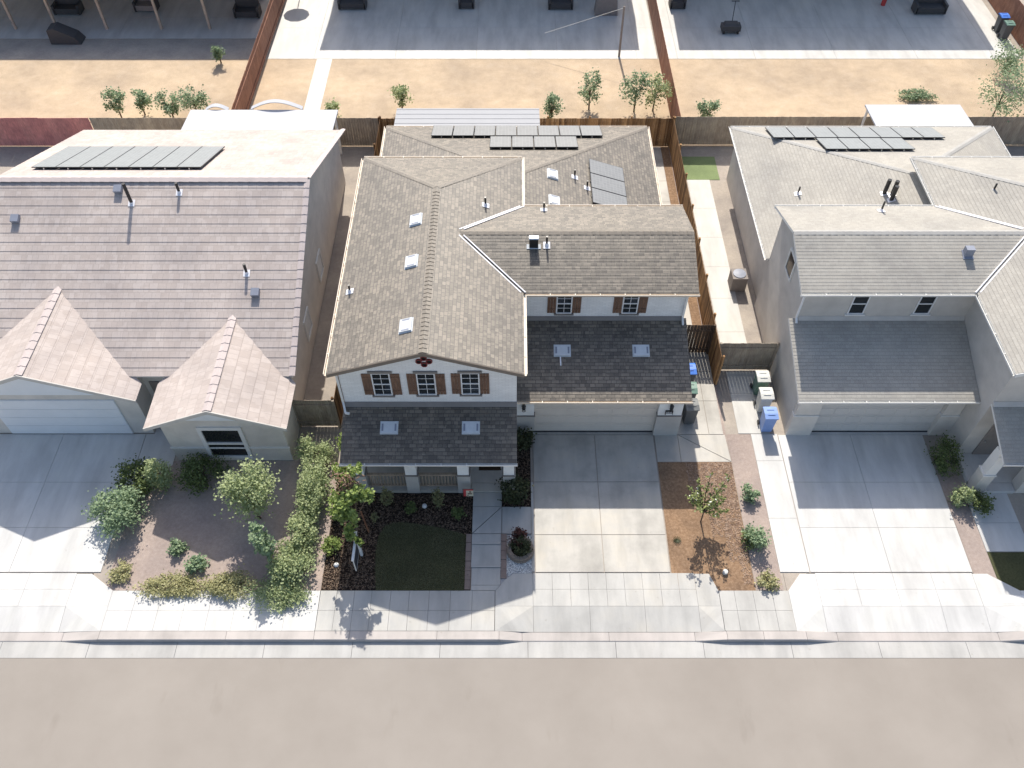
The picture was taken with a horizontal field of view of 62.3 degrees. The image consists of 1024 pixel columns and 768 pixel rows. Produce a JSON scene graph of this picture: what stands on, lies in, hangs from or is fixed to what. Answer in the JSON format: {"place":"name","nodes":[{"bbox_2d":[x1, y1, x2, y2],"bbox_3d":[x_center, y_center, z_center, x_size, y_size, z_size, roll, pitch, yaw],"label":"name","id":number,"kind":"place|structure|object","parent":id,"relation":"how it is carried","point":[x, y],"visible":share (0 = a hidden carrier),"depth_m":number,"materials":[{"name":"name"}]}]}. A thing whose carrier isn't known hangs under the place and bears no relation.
{"place":"outdoors","nodes":[
{"label":"outdoors","id":0,"kind":"place"},
{"bbox_2d":[0,427,175,571],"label":"driveway","id":1,"kind":"structure","parent":0,"point":[48,482],"depth_m":32.92,"materials":[{"name":"concrete"}]},
{"bbox_2d":[0,39,255,58],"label":"patio","id":2,"kind":"structure","parent":0,"point":[122,48],"depth_m":52.77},
{"bbox_2d":[374,522,465,590],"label":"grass","id":3,"kind":"structure","parent":0,"point":[428,559],"depth_m":31.11,"materials":[{"name":"plant"}]},
{"bbox_2d":[0,0,1020,109],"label":"patio","id":4,"kind":"structure","parent":0,"point":[324,33],"depth_m":54.23,"materials":[{"name":"concrete"}]},
{"bbox_2d":[46,22,85,43],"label":"storage box","id":5,"kind":"object","parent":4,"relation":"on","point":[59,33],"visible":1,"depth_m":52.85,"materials":[{"name":"plastic"}]},
{"bbox_2d":[51,0,84,14],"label":"patio chair","id":6,"kind":"object","parent":4,"relation":"on","point":[67,6],"visible":1,"depth_m":55.15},
{"bbox_2d":[0,0,210,28],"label":"pergola","id":7,"kind":"object","parent":4,"relation":"on","point":[100,12],"visible":0.89,"depth_m":53.45,"materials":[{"name":"brown wood"}]},
{"bbox_2d":[232,0,261,17],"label":"patio chair","id":8,"kind":"object","parent":4,"relation":"on","point":[246,8],"visible":1,"depth_m":54.89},
{"bbox_2d":[594,0,617,15],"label":"barbecue grill","id":9,"kind":"object","parent":4,"relation":"on","point":[602,7],"visible":1,"depth_m":54.94,"materials":[{"name":"metal"}]},
{"bbox_2d":[911,0,948,13],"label":"patio chair","id":10,"kind":"object","parent":4,"relation":"on","point":[929,6],"visible":1,"depth_m":55.16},
{"bbox_2d":[0,658,1023,767],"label":"road","id":11,"kind":"structure","parent":0,"point":[511,712],"depth_m":27.82,"materials":[{"name":"asphalt"}]},
{"bbox_2d":[0,642,1023,657],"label":"gutter pan","id":12,"kind":"object","parent":11,"relation":"on","point":[512,650],"visible":1,"depth_m":29.13,"materials":[{"name":"concrete"}]},
{"bbox_2d":[0,59,1023,146],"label":"back yard dirt","id":13,"kind":"structure","parent":0,"point":[70,88],"depth_m":50.37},
{"bbox_2d":[0,118,92,145],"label":"wood fence","id":14,"kind":"object","parent":13,"relation":"on","point":[34,131],"visible":0.77,"depth_m":45.82,"materials":[{"name":"wood"}]},
{"bbox_2d":[100,86,126,117],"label":"yard shrub","id":15,"kind":"object","parent":13,"relation":"on","point":[116,99],"visible":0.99,"depth_m":47.15,"materials":[{"name":"green plant"}]},
{"bbox_2d":[130,88,152,114],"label":"yard shrub","id":16,"kind":"object","parent":13,"relation":"on","point":[142,99],"visible":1,"depth_m":47.62,"materials":[{"name":"green plant"}]},
{"bbox_2d":[153,88,183,117],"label":"yard shrub","id":17,"kind":"object","parent":13,"relation":"on","point":[172,108],"visible":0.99,"depth_m":47.39,"materials":[{"name":"green plant"}]},
{"bbox_2d":[176,84,210,110],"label":"yard shrub","id":18,"kind":"object","parent":13,"relation":"on","point":[189,100],"visible":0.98,"depth_m":47.27,"materials":[{"name":"green plant"}]},
{"bbox_2d":[89,118,378,145],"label":"wood fence","id":19,"kind":"object","parent":13,"relation":"on","point":[362,126],"visible":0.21,"depth_m":45.58,"materials":[{"name":"wood"}]},
{"bbox_2d":[231,0,284,109],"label":"wood fence","id":20,"kind":"object","parent":13,"relation":"on","point":[249,80],"visible":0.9,"depth_m":50.41,"materials":[{"name":"wood"}]},
{"bbox_2d":[387,82,414,107],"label":"yard shrub","id":21,"kind":"object","parent":13,"relation":"on","point":[399,93],"visible":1,"depth_m":47.82,"materials":[{"name":"green plant"}]},
{"bbox_2d":[379,116,674,145],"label":"wood fence","id":22,"kind":"object","parent":13,"relation":"on","point":[661,128],"visible":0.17,"depth_m":45.42,"materials":[{"name":"brown wood"}]},
{"bbox_2d":[541,91,564,121],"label":"yard tree","id":23,"kind":"object","parent":13,"relation":"on","point":[552,99],"visible":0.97,"depth_m":46.76,"materials":[{"name":"green plant"}]},
{"bbox_2d":[577,67,602,109],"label":"yard tree","id":24,"kind":"object","parent":13,"relation":"on","point":[588,93],"visible":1,"depth_m":47.59,"materials":[{"name":"green plant"}]},
{"bbox_2d":[618,69,652,111],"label":"yard tree","id":25,"kind":"object","parent":13,"relation":"on","point":[636,92],"visible":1,"depth_m":47.32,"materials":[{"name":"green plant"}]},
{"bbox_2d":[643,71,675,110],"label":"yard tree","id":26,"kind":"object","parent":13,"relation":"on","point":[657,81],"visible":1,"depth_m":47.51,"materials":[{"name":"green plant"}]},
{"bbox_2d":[647,0,680,117],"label":"wood fence","id":27,"kind":"object","parent":13,"relation":"on","point":[673,107],"visible":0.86,"depth_m":50.47,"materials":[{"name":"wood"}]},
{"bbox_2d":[696,98,721,116],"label":"yard shrub","id":28,"kind":"object","parent":13,"relation":"on","point":[714,106],"visible":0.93,"depth_m":46.95,"materials":[{"name":"green plant"}]},
{"bbox_2d":[675,116,1023,144],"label":"wood fence","id":29,"kind":"object","parent":13,"relation":"on","point":[1011,132],"visible":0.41,"depth_m":45.64,"materials":[{"name":"wood"}]},
{"bbox_2d":[897,85,942,101],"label":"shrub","id":30,"kind":"object","parent":13,"relation":"on","point":[915,96],"visible":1,"depth_m":49.22,"materials":[{"name":"green plant"}]},
{"bbox_2d":[976,53,1023,121],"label":"yard tree","id":31,"kind":"object","parent":13,"relation":"on","point":[998,106],"visible":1,"depth_m":45.67,"materials":[{"name":"green plant"}]},
{"bbox_2d":[986,38,1023,73],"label":"yard tree","id":32,"kind":"object","parent":13,"relation":"on","point":[1010,58],"visible":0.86,"depth_m":49.95,"materials":[{"name":"green plant"}]},
{"bbox_2d":[0,0,1023,631],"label":"soil","id":33,"kind":"structure","parent":0,"point":[320,386],"depth_m":38.89,"materials":[{"name":"soil"}]},
{"bbox_2d":[0,573,112,631],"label":"driveway apron","id":34,"kind":"object","parent":33,"relation":"on","point":[52,602],"visible":1,"depth_m":30.05,"materials":[{"name":"concrete"}]},
{"bbox_2d":[81,481,150,541],"bbox_3d":[-14.697,4.664,31.559,2.333,1.608,2.298,-30,58,-22],"label":"round bush","id":35,"kind":"object","parent":33,"relation":"on","point":[119,511],"visible":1,"depth_m":31.36,"materials":[{"name":"green plant"}]},
{"bbox_2d":[110,453,161,501],"bbox_3d":[-14.540,3.595,32.567,1.991,1.367,2.375,0,52,0],"label":"round bush","id":36,"kind":"object","parent":33,"relation":"on","point":[137,469],"visible":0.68,"depth_m":32.46,"materials":[{"name":"green plant"}]},
{"bbox_2d":[0,129,344,459],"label":"single storey house","id":37,"kind":"structure","parent":33,"relation":"on","point":[171,284],"depth_m":33.87,"materials":[{"name":"tile"}]},
{"bbox_2d":[0,400,133,432],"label":"garage door","id":38,"kind":"structure","parent":37,"relation":"in","point":[20,416],"depth_m":33.62,"materials":[{"name":"paint"}]},
{"bbox_2d":[195,427,253,457],"bbox_3d":[-11.100,2.279,32.769,1.700,2.050,0.070,0,52,0],"label":"window","id":39,"kind":"structure","parent":37,"relation":"in","point":[210,436],"depth_m":32.69,"materials":[{"name":"black glass"}]},
{"bbox_2d":[107,461,339,589],"bbox_3d":[-10.730,5.235,32.069,7.740,0.001,5.530,0,52,0],"label":"neighbour bed","id":40,"kind":"object","parent":33,"relation":"on","point":[198,527],"visible":0.6,"depth_m":31.85,"materials":[{"name":"gravel"}]},
{"bbox_2d":[105,557,132,584],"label":"ground cover","id":41,"kind":"object","parent":40,"relation":"on","point":[116,575],"visible":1,"depth_m":30.54,"materials":[{"name":"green plant"}]},
{"bbox_2d":[141,458,173,494],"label":"upright bush","id":42,"kind":"object","parent":40,"relation":"on","point":[162,479],"visible":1,"depth_m":32.29,"materials":[{"name":"green plant"}]},
{"bbox_2d":[183,552,209,574],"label":"round bush","id":43,"kind":"object","parent":40,"relation":"on","point":[198,561],"visible":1,"depth_m":30.66,"materials":[{"name":"green plant"}]},
{"bbox_2d":[170,450,230,498],"bbox_3d":[-12.050,3.364,32.813,2.006,1.228,2.364,23,55,18],"label":"dark bush","id":44,"kind":"object","parent":40,"relation":"on","point":[195,476],"visible":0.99,"depth_m":32.68,"materials":[{"name":"green plant"}]},
{"bbox_2d":[199,563,257,602],"bbox_3d":[-10.121,7.198,30.236,2.114,0.506,1.341,-12,53,-9],"label":"ground cover","id":45,"kind":"object","parent":40,"relation":"on","point":[220,585],"visible":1,"depth_m":30.21,"materials":[{"name":"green plant"}]},
{"bbox_2d":[213,453,281,526],"bbox_3d":[-9.552,4.133,30.873,2.660,3.315,2.398,-20,54,-15],"label":"garden tree","id":46,"kind":"object","parent":40,"relation":"on","point":[251,492],"visible":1,"depth_m":30.26,"materials":[{"name":"green plant"}]},
{"bbox_2d":[248,520,277,561],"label":"shrub","id":47,"kind":"object","parent":40,"relation":"on","point":[261,544],"visible":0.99,"depth_m":29.91,"materials":[{"name":"green plant"}]},
{"bbox_2d":[264,536,321,591],"bbox_3d":[-7.951,6.418,30.449,2.068,1.136,2.186,0,52,0],"label":"hedge shrub","id":48,"kind":"object","parent":40,"relation":"on","point":[285,566],"visible":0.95,"depth_m":30.32,"materials":[{"name":"green plant"}]},
{"bbox_2d":[284,505,321,552],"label":"hedge shrub","id":49,"kind":"object","parent":40,"relation":"on","point":[297,525],"visible":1,"depth_m":31.02,"materials":[{"name":"green plant"}]},
{"bbox_2d":[292,450,333,521],"bbox_3d":[-7.524,3.818,32.155,1.435,1.674,3.241,0,52,0],"label":"hedge shrub","id":50,"kind":"object","parent":40,"relation":"on","point":[308,497],"visible":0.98,"depth_m":31.86,"materials":[{"name":"green plant"}]},
{"bbox_2d":[292,432,337,469],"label":"hedge shrub","id":51,"kind":"object","parent":40,"relation":"on","point":[305,445],"visible":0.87,"depth_m":33.11,"materials":[{"name":"green plant"}]},
{"bbox_2d":[181,110,342,154],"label":"patio cover","id":52,"kind":"object","parent":33,"relation":"on","point":[261,120],"visible":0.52,"depth_m":43.62,"materials":[{"name":"white metal"}]},
{"bbox_2d":[331,117,382,423],"bbox_3d":[-7.091,-6.256,40.015,0.127,1.910,18.940,0,52,0],"label":"wood fence","id":53,"kind":"object","parent":33,"relation":"on","point":[337,397],"visible":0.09,"depth_m":35.10,"materials":[{"name":"brown wood"}]},
{"bbox_2d":[292,400,340,428],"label":"side gate","id":54,"kind":"structure","parent":53,"relation":"attached to","point":[315,412],"depth_m":34.11,"materials":[{"name":"wood"}]},
{"bbox_2d":[321,445,530,590],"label":"bark mulch","id":55,"kind":"object","parent":33,"relation":"on","point":[379,525],"visible":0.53,"depth_m":32.05,"materials":[{"name":"wood"}]},
{"bbox_2d":[325,461,374,547],"bbox_3d":[-5.502,4.598,29.958,1.824,4.184,1.739,38,61,26],"label":"young tree","id":56,"kind":"object","parent":55,"relation":"on","point":[343,511],"visible":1,"depth_m":29.00,"materials":[{"name":"green plant"}]},
{"bbox_2d":[464,534,471,589],"bbox_3d":[-1.607,6.504,31.022,0.199,0.135,2.188,0,52,0],"label":"paver border","id":57,"kind":"object","parent":55,"relation":"on","point":[468,559],"visible":1,"depth_m":31.00,"materials":[{"name":"concrete"}]},
{"bbox_2d":[517,426,536,451],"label":"round shrub","id":58,"kind":"object","parent":55,"relation":"on","point":[524,440],"visible":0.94,"depth_m":33.64,"materials":[{"name":"green plant"}]},
{"bbox_2d":[471,482,534,589],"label":"front walk","id":59,"kind":"structure","parent":33,"relation":"on","point":[491,515],"depth_m":31.77,"materials":[{"name":"concrete"}]},
{"bbox_2d":[323,108,699,492],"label":"two storey house","id":60,"kind":"structure","parent":33,"relation":"on","point":[506,273],"depth_m":32.41,"materials":[{"name":"tile"}]},
{"bbox_2d":[367,371,394,396],"bbox_3d":[-4.660,0.005,30.278,0.860,1.420,0.105,0,52,0],"label":"window","id":61,"kind":"structure","parent":60,"relation":"in","point":[381,382],"depth_m":30.28,"materials":[{"name":"glass"}]},
{"bbox_2d":[413,371,438,396],"bbox_3d":[-3.060,-0.001,30.270,0.860,1.400,0.105,0,52,0],"label":"window","id":62,"kind":"structure","parent":60,"relation":"in","point":[426,383],"depth_m":30.28,"materials":[{"name":"glass"}]},
{"bbox_2d":[457,371,481,396],"bbox_3d":[-1.490,-0.016,30.250,0.860,1.390,0.105,0,52,0],"label":"window","id":63,"kind":"structure","parent":60,"relation":"in","point":[470,384],"depth_m":30.24,"materials":[{"name":"glass"}]},
{"bbox_2d":[554,297,573,315],"bbox_3d":[2.010,-3.092,32.487,0.800,1.250,0.105,0,52,0],"label":"window","id":64,"kind":"structure","parent":60,"relation":"in","point":[564,304],"depth_m":32.65,"materials":[{"name":"glass"}]},
{"bbox_2d":[534,404,658,431],"bbox_3d":[3.315,1.240,33.804,4.890,2.220,0.085,0,52,0],"label":"garage door","id":65,"kind":"structure","parent":60,"relation":"in","point":[548,417],"depth_m":33.89,"materials":[{"name":"paint"}]},
{"bbox_2d":[619,297,638,315],"bbox_3d":[4.550,-3.092,32.487,0.800,1.250,0.105,0,52,0],"label":"window","id":66,"kind":"structure","parent":60,"relation":"in","point":[629,306],"depth_m":32.65,"materials":[{"name":"glass"}]},
{"bbox_2d":[500,535,531,583],"bbox_3d":[0.158,6.434,31.120,1.155,0.001,2.010,0,52,0],"label":"gravel bed","id":67,"kind":"object","parent":33,"relation":"on","point":[503,580],"visible":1,"depth_m":30.84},
{"bbox_2d":[507,536,533,563],"bbox_3d":[0.314,6.106,31.213,1.012,0.270,1.017,0,52,0],"label":"block planter","id":68,"kind":"object","parent":67,"relation":"on","point":[513,557],"visible":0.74,"depth_m":31.01,"materials":[{"name":"grey concrete"}]},
{"bbox_2d":[502,446,530,506],"bbox_3d":[0.177,3.393,33.528,1.115,0.001,3.430,0,52,0],"label":"mulch bed","id":69,"kind":"object","parent":33,"relation":"on","point":[523,471],"visible":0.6,"depth_m":33.42,"materials":[{"name":"brown wood"}]},
{"bbox_2d":[494,469,533,508],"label":"round shrub","id":70,"kind":"object","parent":69,"relation":"on","point":[519,491],"visible":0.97,"depth_m":32.05,"materials":[{"name":"green plant"}]},
{"bbox_2d":[495,573,724,631],"bbox_3d":[3.400,7.807,30.183,7.992,0.272,2.176,0,52,0],"label":"driveway apron","id":71,"kind":"object","parent":33,"relation":"on","point":[601,602],"visible":1,"depth_m":30.03,"materials":[{"name":"concrete"}]},
{"bbox_2d":[660,147,730,461],"bbox_3d":[8.450,-4.973,40.175,0.580,0.001,20.660,0,52,0],"label":"dirt strip","id":72,"kind":"object","parent":33,"relation":"on","point":[720,412],"visible":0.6,"depth_m":35.58,"materials":[{"name":"soil"}]},
{"bbox_2d":[669,117,724,384],"bbox_3d":[8.681,-7.098,40.683,0.127,1.910,16.790,0,52,0],"label":"wood fence","id":73,"kind":"object","parent":72,"relation":"on","point":[716,357],"visible":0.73,"depth_m":38.94,"materials":[{"name":"brown wood"}]},
{"bbox_2d":[687,324,715,353],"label":"side gate","id":74,"kind":"structure","parent":73,"relation":"attached to","point":[706,331],"depth_m":36.48,"materials":[{"name":"wood"}]},
{"bbox_2d":[658,462,755,590],"bbox_3d":[7.270,5.264,32.041,2.940,0.001,5.490,0,52,0],"label":"dirt bed","id":75,"kind":"object","parent":33,"relation":"on","point":[699,548],"visible":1,"depth_m":31.77,"materials":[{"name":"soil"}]},
{"bbox_2d":[685,472,729,521],"bbox_3d":[7.104,4.373,31.113,1.825,2.643,1.626,0,52,0],"label":"young tree","id":76,"kind":"object","parent":75,"relation":"on","point":[698,502],"visible":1,"depth_m":30.87,"materials":[{"name":"green plant"}]},
{"bbox_2d":[727,268,747,290],"bbox_3d":[10.550,-4.880,39.536,0.700,0.850,0.700,0,52,0],"label":"air conditioner","id":77,"kind":"object","parent":33,"relation":"on","point":[737,280],"visible":1,"depth_m":39.30,"materials":[{"name":"metal"}]},
{"bbox_2d":[720,342,779,371],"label":"side gate","id":78,"kind":"structure","parent":33,"relation":"on","point":[750,356],"depth_m":35.95,"materials":[{"name":"wood"}]},
{"bbox_2d":[726,434,782,589],"bbox_3d":[9.250,4.726,32.473,0.980,0.001,6.830,0,52,0],"label":"neighbour bed","id":79,"kind":"object","parent":33,"relation":"on","point":[743,460],"visible":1,"depth_m":32.55,"materials":[{"name":"gravel"}]},
{"bbox_2d":[741,521,771,551],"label":"round bush","id":80,"kind":"object","parent":79,"relation":"on","point":[758,540],"visible":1,"depth_m":31.02,"materials":[{"name":"green plant"}]},
{"bbox_2d":[754,568,781,591],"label":"shrub","id":81,"kind":"object","parent":79,"relation":"on","point":[770,583],"visible":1,"depth_m":30.36,"materials":[{"name":"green plant"}]},
{"bbox_2d":[726,105,1023,493],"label":"two storey house","id":82,"kind":"structure","parent":33,"relation":"on","point":[885,257],"depth_m":33.09,"materials":[{"name":"tile"}]},
{"bbox_2d":[844,297,870,315],"bbox_3d":[13.340,-3.083,32.499,0.820,1.280,0.105,0,52,0],"label":"window","id":83,"kind":"structure","parent":82,"relation":"in","point":[858,305],"depth_m":32.65,"materials":[{"name":"glass"}]},
{"bbox_2d":[812,404,944,431],"bbox_3d":[14.575,1.240,33.804,4.890,2.220,0.085,0,52,0],"label":"garage door","id":84,"kind":"structure","parent":82,"relation":"in","point":[832,417],"depth_m":33.89,"materials":[{"name":"beige paint"}]},
{"bbox_2d":[909,297,937,315],"bbox_3d":[15.890,-3.083,32.499,0.820,1.280,0.105,0,52,0],"label":"window","id":85,"kind":"structure","parent":82,"relation":"in","point":[924,305],"depth_m":32.65,"materials":[{"name":"glass"}]},
{"bbox_2d":[972,424,998,453],"bbox_3d":[18.830,2.175,32.973,0.960,2.040,0.108,0,52,0],"label":"front door","id":86,"kind":"structure","parent":82,"relation":"in","point":[989,443],"depth_m":33.18,"materials":[{"name":"wood"}]},
{"bbox_2d":[788,573,1023,632],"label":"driveway apron","id":87,"kind":"object","parent":33,"relation":"on","point":[893,602],"visible":1,"depth_m":30.03,"materials":[{"name":"concrete"}]},
{"bbox_2d":[923,430,967,480],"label":"dark bush","id":88,"kind":"object","parent":33,"relation":"on","point":[943,465],"visible":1,"depth_m":33.20,"materials":[{"name":"green plant"}]},
{"bbox_2d":[937,474,996,578],"bbox_3d":[17.155,5.380,31.954,0.770,0.001,4.700,0,52,0],"label":"neighbour bed","id":89,"kind":"object","parent":33,"relation":"on","point":[973,545],"visible":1,"depth_m":31.80,"materials":[{"name":"gravel"}]},
{"bbox_2d":[947,482,976,508],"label":"upright bush","id":90,"kind":"object","parent":89,"relation":"on","point":[960,495],"visible":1,"depth_m":32.16,"materials":[{"name":"green plant"}]},
{"bbox_2d":[964,488,996,517],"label":"dark bush","id":91,"kind":"object","parent":89,"relation":"on","point":[986,504],"visible":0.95,"depth_m":32.06,"materials":[{"name":"green plant"}]},
{"bbox_2d":[988,0,1023,49],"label":"wood fence","id":92,"kind":"object","parent":33,"relation":"on","point":[1014,9],"visible":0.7,"depth_m":53.43,"materials":[{"name":"wood"}]},
{"bbox_2d":[0,631,1023,642],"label":"curb","id":93,"kind":"structure","parent":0,"point":[384,636],"depth_m":29.33,"materials":[{"name":"concrete"}]},
{"bbox_2d":[94,573,996,590],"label":"soil","id":94,"kind":"structure","parent":0,"point":[788,580],"depth_m":30.61,"materials":[{"name":"soil"}]},
{"bbox_2d":[127,568,211,598],"bbox_3d":[-12.078,7.167,30.344,3.293,0.404,1.212,0,52,0],"label":"ground cover","id":95,"kind":"object","parent":94,"relation":"on","point":[158,582],"visible":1,"depth_m":30.25,"materials":[{"name":"green plant"}]},
{"bbox_2d":[238,573,314,613],"bbox_3d":[-8.361,7.397,30.062,2.513,0.545,1.847,-18,54,-14],"label":"ground cover","id":96,"kind":"object","parent":94,"relation":"on","point":[295,593],"visible":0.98,"depth_m":29.95,"materials":[{"name":"green plant"}]},
{"bbox_2d":[315,591,796,631],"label":"sidewalk","id":97,"kind":"structure","parent":0,"point":[434,610],"depth_m":29.84,"materials":[{"name":"concrete"}]},
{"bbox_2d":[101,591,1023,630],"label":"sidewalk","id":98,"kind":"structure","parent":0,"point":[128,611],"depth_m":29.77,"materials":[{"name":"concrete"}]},
{"bbox_2d":[533,432,669,571],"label":"driveway","id":99,"kind":"structure","parent":0,"point":[569,526],"depth_m":32.53,"materials":[{"name":"concrete"}]},
{"bbox_2d":[661,147,703,351],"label":"dirt strip","id":100,"kind":"object","parent":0,"point":[692,301],"visible":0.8,"depth_m":44.15,"materials":[{"name":"soil"}]},
{"bbox_2d":[653,148,730,461],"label":"side path","id":101,"kind":"structure","parent":0,"point":[688,439],"depth_m":34.72,"materials":[{"name":"concrete"}]},
{"bbox_2d":[682,398,699,423],"bbox_3d":[7.259,1.122,34.576,0.556,1.158,0.670,-3,52,-2],"label":"wheelie bin","id":102,"kind":"object","parent":101,"relation":"on","point":[689,413],"visible":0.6,"depth_m":34.26,"materials":[{"name":"grey plastic"}]},
{"bbox_2d":[682,157,719,179],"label":"side lawn","id":103,"kind":"structure","parent":0,"point":[700,168],"depth_m":45.39,"materials":[{"name":"plant"}]},
{"bbox_2d":[687,180,769,433],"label":"side path","id":104,"kind":"structure","parent":0,"point":[729,324],"depth_m":39.44,"materials":[{"name":"concrete"}]},
{"bbox_2d":[750,370,770,394],"bbox_3d":[10.420,-0.041,35.524,0.556,1.118,0.670,0,52,0],"label":"wheelie bin","id":105,"kind":"object","parent":104,"relation":"on","point":[762,378],"visible":0.93,"depth_m":35.18,"materials":[{"name":"green plastic"}]},
{"bbox_2d":[753,387,774,411],"bbox_3d":[10.400,0.664,34.965,0.556,1.118,0.670,0,52,0],"label":"wheelie bin","id":106,"kind":"object","parent":104,"relation":"on","point":[765,397],"visible":0.99,"depth_m":34.64,"materials":[{"name":"grey plastic"}]},
{"bbox_2d":[757,407,778,431],"bbox_3d":[10.380,1.448,34.343,0.556,1.118,0.670,0,52,0],"label":"wheelie bin","id":107,"kind":"object","parent":104,"relation":"on","point":[769,418],"visible":1,"depth_m":34.03,"materials":[{"name":"blue plastic"}]},
{"bbox_2d":[751,432,1023,571],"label":"driveway","id":108,"kind":"structure","parent":0,"point":[870,501],"depth_m":32.42,"materials":[{"name":"concrete"}]},
{"bbox_2d":[987,552,1023,590],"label":"neighbour lawn","id":109,"kind":"structure","parent":0,"point":[1008,567],"depth_m":30.90,"materials":[{"name":"plant"}]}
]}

